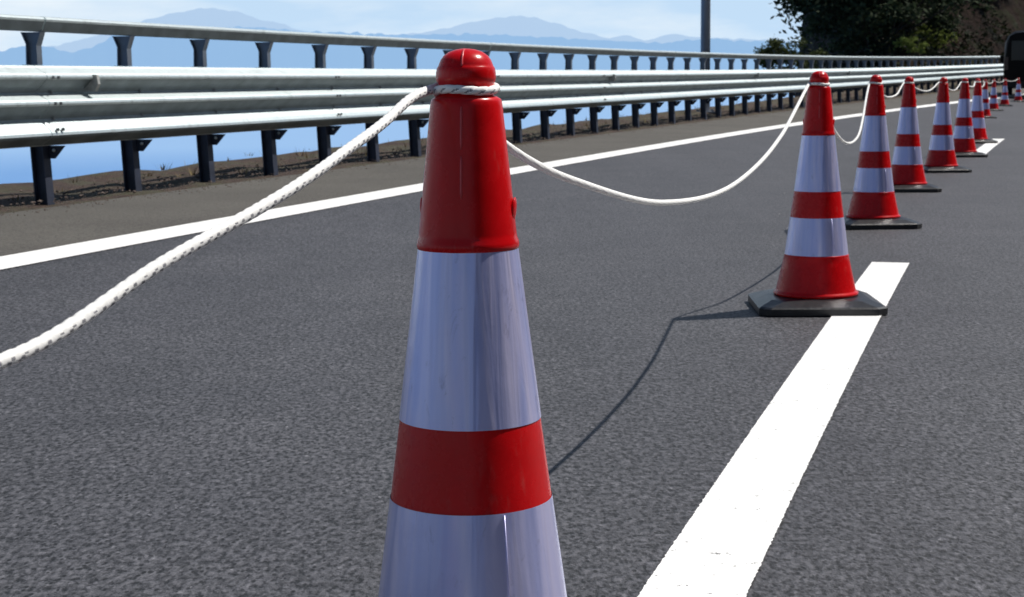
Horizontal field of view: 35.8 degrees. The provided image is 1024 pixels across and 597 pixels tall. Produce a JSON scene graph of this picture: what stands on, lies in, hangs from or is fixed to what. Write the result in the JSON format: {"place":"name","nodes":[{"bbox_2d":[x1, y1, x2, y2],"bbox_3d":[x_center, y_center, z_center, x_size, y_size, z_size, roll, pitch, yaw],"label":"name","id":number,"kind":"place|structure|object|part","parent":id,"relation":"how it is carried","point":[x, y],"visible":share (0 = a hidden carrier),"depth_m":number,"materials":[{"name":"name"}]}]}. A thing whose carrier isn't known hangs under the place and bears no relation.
{"place":"outdoors","nodes":[
{"label":"outdoors","id":0,"kind":"place"},
{"bbox_2d":[0,93,788,183],"bbox_3d":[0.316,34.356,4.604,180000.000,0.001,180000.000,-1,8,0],"label":"sea","id":1,"kind":"structure","parent":0,"point":[74,160],"depth_m":945.39,"materials":[{"name":"blue liquid"}]},
{"bbox_2d":[0,26,798,69],"bbox_3d":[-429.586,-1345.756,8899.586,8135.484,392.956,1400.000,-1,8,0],"label":"coastal hills","id":2,"kind":"structure","parent":0,"point":[159,52],"depth_m":8615.86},
{"bbox_2d":[0,0,802,50],"label":"sky","id":3,"kind":"structure","parent":0,"point":[644,20],"materials":[{"name":"blue"}]},
{"bbox_2d":[47,8,797,52],"bbox_3d":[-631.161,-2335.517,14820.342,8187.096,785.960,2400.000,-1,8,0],"label":"mountain range","id":4,"kind":"structure","parent":0,"point":[536,27],"depth_m":14676.66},
{"bbox_2d":[7,85,954,200],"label":"dry grass","id":5,"kind":"structure","parent":0,"point":[191,173],"depth_m":14.83,"materials":[{"name":"plant"}]},
{"bbox_2d":[0,77,1003,215],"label":"verge","id":6,"kind":"structure","parent":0,"point":[7,190],"depth_m":13.23,"materials":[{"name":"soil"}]},
{"bbox_2d":[0,14,1003,204],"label":"guardrail","id":7,"kind":"object","parent":6,"relation":"on","point":[126,104],"visible":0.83,"depth_m":12.44,"materials":[{"name":"metal"}]},
{"bbox_2d":[696,0,714,112],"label":"street lamp","id":8,"kind":"object","parent":6,"relation":"on","point":[705,24],"visible":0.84,"depth_m":28.80,"materials":[{"name":"grey metal"}]},
{"bbox_2d":[0,96,1023,596],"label":"road","id":9,"kind":"structure","parent":0,"point":[218,418],"depth_m":3.56,"materials":[{"name":"grey asphalt"}]},
{"bbox_2d":[378,48,566,596],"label":"traffic cone","id":10,"kind":"object","parent":9,"relation":"on","point":[471,511],"visible":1,"depth_m":1.49,"materials":[{"name":"red plastic"}]},
{"bbox_2d":[0,94,1023,269],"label":"edge line","id":11,"kind":"object","parent":9,"relation":"on","point":[30,257],"visible":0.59,"depth_m":8.49,"materials":[{"name":"paint"}]},
{"bbox_2d":[637,262,908,596],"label":"lane line","id":12,"kind":"object","parent":9,"relation":"on","point":[719,547],"visible":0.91,"depth_m":2.75,"materials":[{"name":"paint"}]},
{"bbox_2d":[748,71,887,316],"bbox_3d":[0.914,-0.323,4.750,0.374,0.710,0.374,0,8,2],"label":"traffic cone","id":13,"kind":"object","parent":9,"relation":"on","point":[815,278],"visible":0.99,"depth_m":4.69,"materials":[{"name":"red plastic"}]},
{"bbox_2d":[844,75,921,229],"bbox_3d":[1.708,-0.695,7.476,0.374,0.710,0.374,-1,8,-3],"label":"traffic cone","id":14,"kind":"object","parent":9,"relation":"on","point":[873,204],"visible":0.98,"depth_m":7.41,"materials":[{"name":"red plastic"}]},
{"bbox_2d":[891,76,941,192],"bbox_3d":[2.474,-1.029,9.917,0.374,0.710,0.374,0,8,4],"label":"traffic cone","id":15,"kind":"object","parent":9,"relation":"on","point":[908,174],"visible":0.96,"depth_m":9.85,"materials":[{"name":"red plastic"}]},
{"bbox_2d":[923,77,971,172],"bbox_3d":[3.252,-1.315,11.994,0.374,0.710,0.374,-1,8,-2],"label":"traffic cone","id":16,"kind":"object","parent":9,"relation":"on","point":[941,157],"visible":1,"depth_m":11.93,"materials":[{"name":"red plastic"}]},
{"bbox_2d":[0,80,1015,368],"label":"rope","id":17,"kind":"object","parent":16,"relation":"attached to","point":[84,316],"visible":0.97,"depth_m":1.23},
{"bbox_2d":[953,78,987,156],"bbox_3d":[4.096,-1.643,14.386,0.374,0.710,0.374,0,8,3],"label":"traffic cone","id":18,"kind":"object","parent":9,"relation":"on","point":[964,140],"visible":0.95,"depth_m":14.32,"materials":[{"name":"red plastic"}]},
{"bbox_2d":[971,78,997,143],"bbox_3d":[5.131,-2.071,17.509,0.374,0.710,0.374,-1,7,-4],"label":"traffic cone","id":19,"kind":"object","parent":9,"relation":"on","point":[978,123],"visible":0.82,"depth_m":17.44,"materials":[{"name":"red plastic"}]},
{"bbox_2d":[982,79,996,117],"bbox_3d":[8.714,-3.682,29.250,0.374,0.710,0.374,0,8,0],"label":"traffic cone","id":20,"kind":"object","parent":9,"relation":"on","point":[986,107],"visible":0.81,"depth_m":29.18,"materials":[{"name":"red plastic"}]},
{"bbox_2d":[977,139,1003,153],"bbox_3d":[4.981,-1.591,16.584,0.146,0.001,4.561,2,8,19],"label":"lane line","id":21,"kind":"object","parent":9,"relation":"on","point":[985,148],"visible":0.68,"depth_m":16.51,"materials":[{"name":"paint"}]},
{"bbox_2d":[989,79,1003,110],"bbox_3d":[10.866,-4.593,35.804,0.374,0.710,0.374,-2,7,-6],"label":"traffic cone","id":22,"kind":"object","parent":9,"relation":"on","point":[993,103],"visible":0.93,"depth_m":35.74,"materials":[{"name":"red plastic"}]},
{"bbox_2d":[998,78,1012,105],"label":"traffic cone","id":23,"kind":"object","parent":9,"relation":"on","point":[1004,101],"visible":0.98,"depth_m":41.20,"materials":[{"name":"red plastic"}]},
{"bbox_2d":[1000,30,1023,96],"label":"van","id":24,"kind":"object","parent":9,"relation":"on","point":[1012,58],"visible":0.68,"depth_m":50.62,"materials":[{"name":"black paint"}]},
{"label":"rear window","id":25,"kind":"part","parent":24,"relation":"part of","materials":[{"name":"black glass"}]},
{"bbox_2d":[1011,78,1023,101],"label":"traffic cone","id":26,"kind":"object","parent":9,"relation":"on","point":[1018,97],"visible":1,"depth_m":46.95,"materials":[{"name":"red plastic"}]},
{"bbox_2d":[0,87,1023,255],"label":"road shoulder","id":27,"kind":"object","parent":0,"point":[50,227],"visible":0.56,"depth_m":10.17},
{"bbox_2d":[794,0,1023,96],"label":"hillside","id":28,"kind":"structure","parent":0,"point":[1012,11],"depth_m":94.45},
{"bbox_2d":[753,34,830,69],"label":"bush","id":29,"kind":"object","parent":28,"relation":"on","point":[776,45],"visible":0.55,"depth_m":70.65,"materials":[{"name":"green plant"}]},
{"bbox_2d":[853,0,918,21],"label":"broadleaf tree","id":30,"kind":"object","parent":28,"relation":"on","point":[901,1],"visible":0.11,"depth_m":79.08,"materials":[{"name":"green plant"}]},
{"bbox_2d":[769,0,1003,67],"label":"broadleaf tree","id":31,"kind":"object","parent":28,"relation":"on","point":[861,29],"visible":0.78,"depth_m":76.88,"materials":[{"name":"green plant"}]},
{"bbox_2d":[893,16,916,26],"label":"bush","id":32,"kind":"object","parent":28,"relation":"on","point":[908,19],"visible":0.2,"depth_m":80.31,"materials":[{"name":"green plant"}]},
{"bbox_2d":[892,36,929,53],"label":"bush","id":33,"kind":"object","parent":28,"relation":"on","point":[911,47],"visible":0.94,"depth_m":73.80,"materials":[{"name":"green plant"}]},
{"bbox_2d":[823,0,1017,91],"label":"undergrowth","id":34,"kind":"object","parent":28,"relation":"on","point":[894,37],"visible":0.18,"depth_m":83.55,"materials":[{"name":"green plant"}]},
{"bbox_2d":[911,24,958,49],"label":"bush","id":35,"kind":"object","parent":28,"relation":"on","point":[931,39],"visible":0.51,"depth_m":80.63,"materials":[{"name":"green plant"}]},
{"bbox_2d":[932,0,952,9],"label":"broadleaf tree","id":36,"kind":"object","parent":28,"relation":"on","point":[941,2],"visible":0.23,"depth_m":88.74,"materials":[{"name":"green plant"}]}
]}

